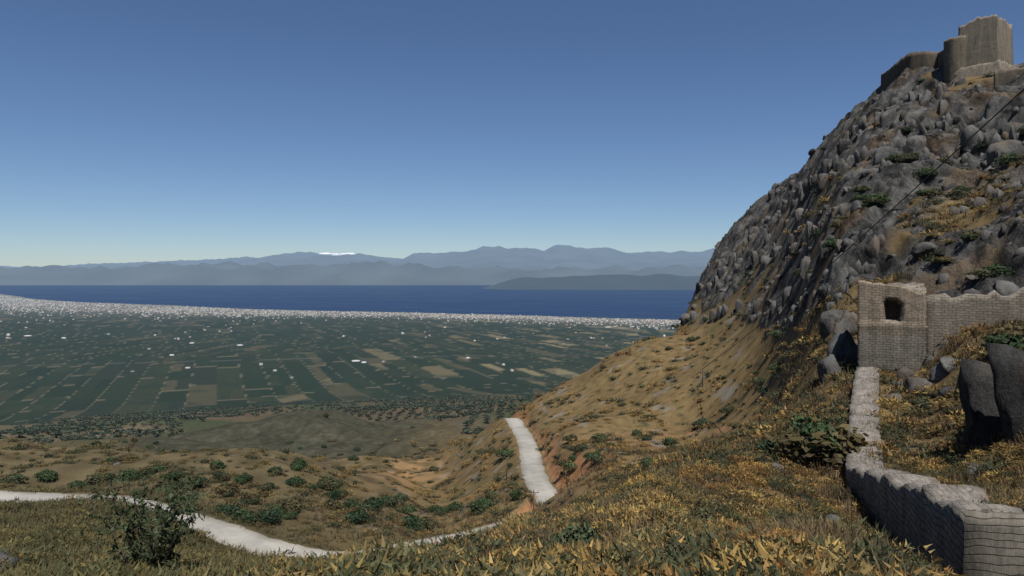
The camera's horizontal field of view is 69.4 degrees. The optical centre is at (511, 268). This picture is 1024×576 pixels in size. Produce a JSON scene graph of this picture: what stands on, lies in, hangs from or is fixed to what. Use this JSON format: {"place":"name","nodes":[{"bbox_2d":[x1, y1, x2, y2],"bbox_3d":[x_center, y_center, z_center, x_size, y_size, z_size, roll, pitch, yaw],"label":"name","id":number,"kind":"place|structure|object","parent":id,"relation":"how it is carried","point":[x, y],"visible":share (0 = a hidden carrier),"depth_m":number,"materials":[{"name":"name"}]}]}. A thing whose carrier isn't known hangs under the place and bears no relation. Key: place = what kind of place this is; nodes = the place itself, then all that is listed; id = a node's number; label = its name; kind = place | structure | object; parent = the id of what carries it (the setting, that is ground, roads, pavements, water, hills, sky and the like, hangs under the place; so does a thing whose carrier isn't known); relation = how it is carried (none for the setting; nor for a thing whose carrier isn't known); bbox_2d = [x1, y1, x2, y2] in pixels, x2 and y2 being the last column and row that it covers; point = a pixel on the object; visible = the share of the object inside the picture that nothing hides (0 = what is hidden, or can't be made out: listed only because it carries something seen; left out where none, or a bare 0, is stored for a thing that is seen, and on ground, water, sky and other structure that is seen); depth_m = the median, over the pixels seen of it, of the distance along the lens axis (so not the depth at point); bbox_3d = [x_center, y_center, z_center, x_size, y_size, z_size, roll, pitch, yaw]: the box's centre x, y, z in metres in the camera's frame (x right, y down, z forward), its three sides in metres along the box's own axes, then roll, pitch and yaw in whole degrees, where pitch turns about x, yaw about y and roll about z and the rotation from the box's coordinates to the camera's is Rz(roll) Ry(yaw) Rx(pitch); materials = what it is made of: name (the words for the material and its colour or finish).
{"place":"outdoors","nodes":[
{"label":"outdoors","id":0,"kind":"place"},
{"bbox_2d":[0,418,557,557],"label":"road","id":1,"kind":"structure","parent":0,"point":[535,476],"depth_m":106.39,"materials":[{"name":"white gravel"}]},
{"bbox_2d":[125,436,538,509],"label":"utility poles","id":2,"kind":"object","parent":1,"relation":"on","point":[478,496],"visible":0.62,"depth_m":159.89,"materials":[{"name":"brown wood"}]},
{"bbox_2d":[319,253,355,255],"bbox_3d":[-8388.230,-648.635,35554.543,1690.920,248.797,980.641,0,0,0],"label":"cap","id":3,"kind":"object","parent":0,"point":[328,254],"depth_m":35257.80,"materials":[{"name":"white snow"}]},
{"bbox_2d":[0,285,694,319],"bbox_3d":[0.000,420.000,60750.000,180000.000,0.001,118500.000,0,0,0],"label":"sea water","id":4,"kind":"structure","parent":0,"point":[630,304],"depth_m":10458.54,"materials":[{"name":"blue liquid"}]},
{"bbox_2d":[0,63,1023,552],"bbox_3d":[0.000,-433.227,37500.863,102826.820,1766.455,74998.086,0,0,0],"label":"terrain","id":5,"kind":"structure","parent":0,"point":[86,365],"depth_m":407.01,"materials":[{"name":"brown soil"}]},
{"bbox_2d":[77,466,208,570],"bbox_3d":[-8.655,6.127,17.514,2.872,2.937,2.287,0,0,-16],"label":"bush","id":6,"kind":"object","parent":5,"relation":"on","point":[161,551],"visible":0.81,"depth_m":17.34,"materials":[{"name":"green plant"}]},
{"bbox_2d":[24,326,634,362],"bbox_3d":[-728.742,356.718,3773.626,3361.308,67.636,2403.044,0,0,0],"label":"buildings","id":7,"kind":"structure","parent":5,"relation":"on","point":[242,345],"depth_m":2795.64,"materials":[{"name":"white"}]},
{"bbox_2d":[0,324,679,442],"bbox_3d":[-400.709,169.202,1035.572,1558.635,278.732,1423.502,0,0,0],"label":"olive trees","id":8,"kind":"object","parent":5,"relation":"on","point":[393,404],"visible":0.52,"depth_m":930.25,"materials":[{"name":"green plant"}]},
{"bbox_2d":[0,295,680,377],"bbox_3d":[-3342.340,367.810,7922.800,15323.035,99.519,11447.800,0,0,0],"label":"town houses","id":9,"kind":"structure","parent":5,"relation":"on","point":[270,312],"depth_m":6489.55,"materials":[{"name":"white"}]},
{"bbox_2d":[0,64,1023,575],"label":"phrygana shrubs","id":10,"kind":"object","parent":5,"relation":"on","point":[760,556],"visible":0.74,"depth_m":30.93,"materials":[{"name":"brown plant"}]},
{"bbox_2d":[0,66,1023,567],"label":"rock outcrops","id":11,"kind":"object","parent":5,"relation":"on","point":[992,398],"visible":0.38,"depth_m":113.22,"materials":[{"name":"grey stone"}]},
{"bbox_2d":[0,180,1023,575],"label":"grass tufts","id":12,"kind":"object","parent":5,"relation":"on","point":[806,526],"visible":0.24,"depth_m":41.62,"materials":[{"name":"plant"}]},
{"bbox_2d":[1,78,1023,546],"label":"green bushes","id":13,"kind":"object","parent":5,"relation":"on","point":[823,438],"visible":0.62,"depth_m":123.14,"materials":[{"name":"green plant"}]},
{"bbox_2d":[702,89,1023,386],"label":"cable line","id":14,"kind":"object","parent":5,"relation":"on","point":[887,213],"visible":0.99,"depth_m":80.32,"materials":[{"name":"black metal"}]},
{"bbox_2d":[857,280,927,371],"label":"tower","id":15,"kind":"structure","parent":5,"relation":"on","point":[892,324],"depth_m":64.22,"materials":[{"name":"beige stone"}]},
{"bbox_2d":[881,49,943,90],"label":"castle wall","id":16,"kind":"structure","parent":5,"relation":"on","point":[918,59],"depth_m":220.94,"materials":[{"name":"beige stone"}]},
{"bbox_2d":[845,367,1023,575],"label":"wall","id":17,"kind":"structure","parent":5,"relation":"on","point":[962,534],"depth_m":24.58,"materials":[{"name":"grey stone"}]},
{"bbox_2d":[944,35,965,82],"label":"round tower","id":18,"kind":"structure","parent":5,"relation":"on","point":[954,54],"depth_m":198.91,"materials":[{"name":"beige stone"}]},
{"bbox_2d":[926,287,1023,357],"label":"curtain wall","id":19,"kind":"structure","parent":5,"relation":"on","point":[948,315],"depth_m":61.64,"materials":[{"name":"beige stone"}]},
{"bbox_2d":[949,60,1015,85],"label":"castle scarp","id":20,"kind":"structure","parent":5,"relation":"on","point":[976,70],"depth_m":193.97,"materials":[{"name":"beige stone"}]},
{"bbox_2d":[958,14,1012,67],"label":"castle tower","id":21,"kind":"structure","parent":5,"relation":"on","point":[989,39],"depth_m":194.14,"materials":[{"name":"beige stone"}]},
{"bbox_2d":[994,67,1023,88],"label":"castle wall","id":22,"kind":"structure","parent":5,"relation":"on","point":[1003,76],"depth_m":177.52,"materials":[{"name":"beige stone"}]},
{"bbox_2d":[0,0,1023,266],"label":"sky","id":23,"kind":"structure","parent":0,"point":[131,130],"materials":[{"name":"blue"}]}
]}

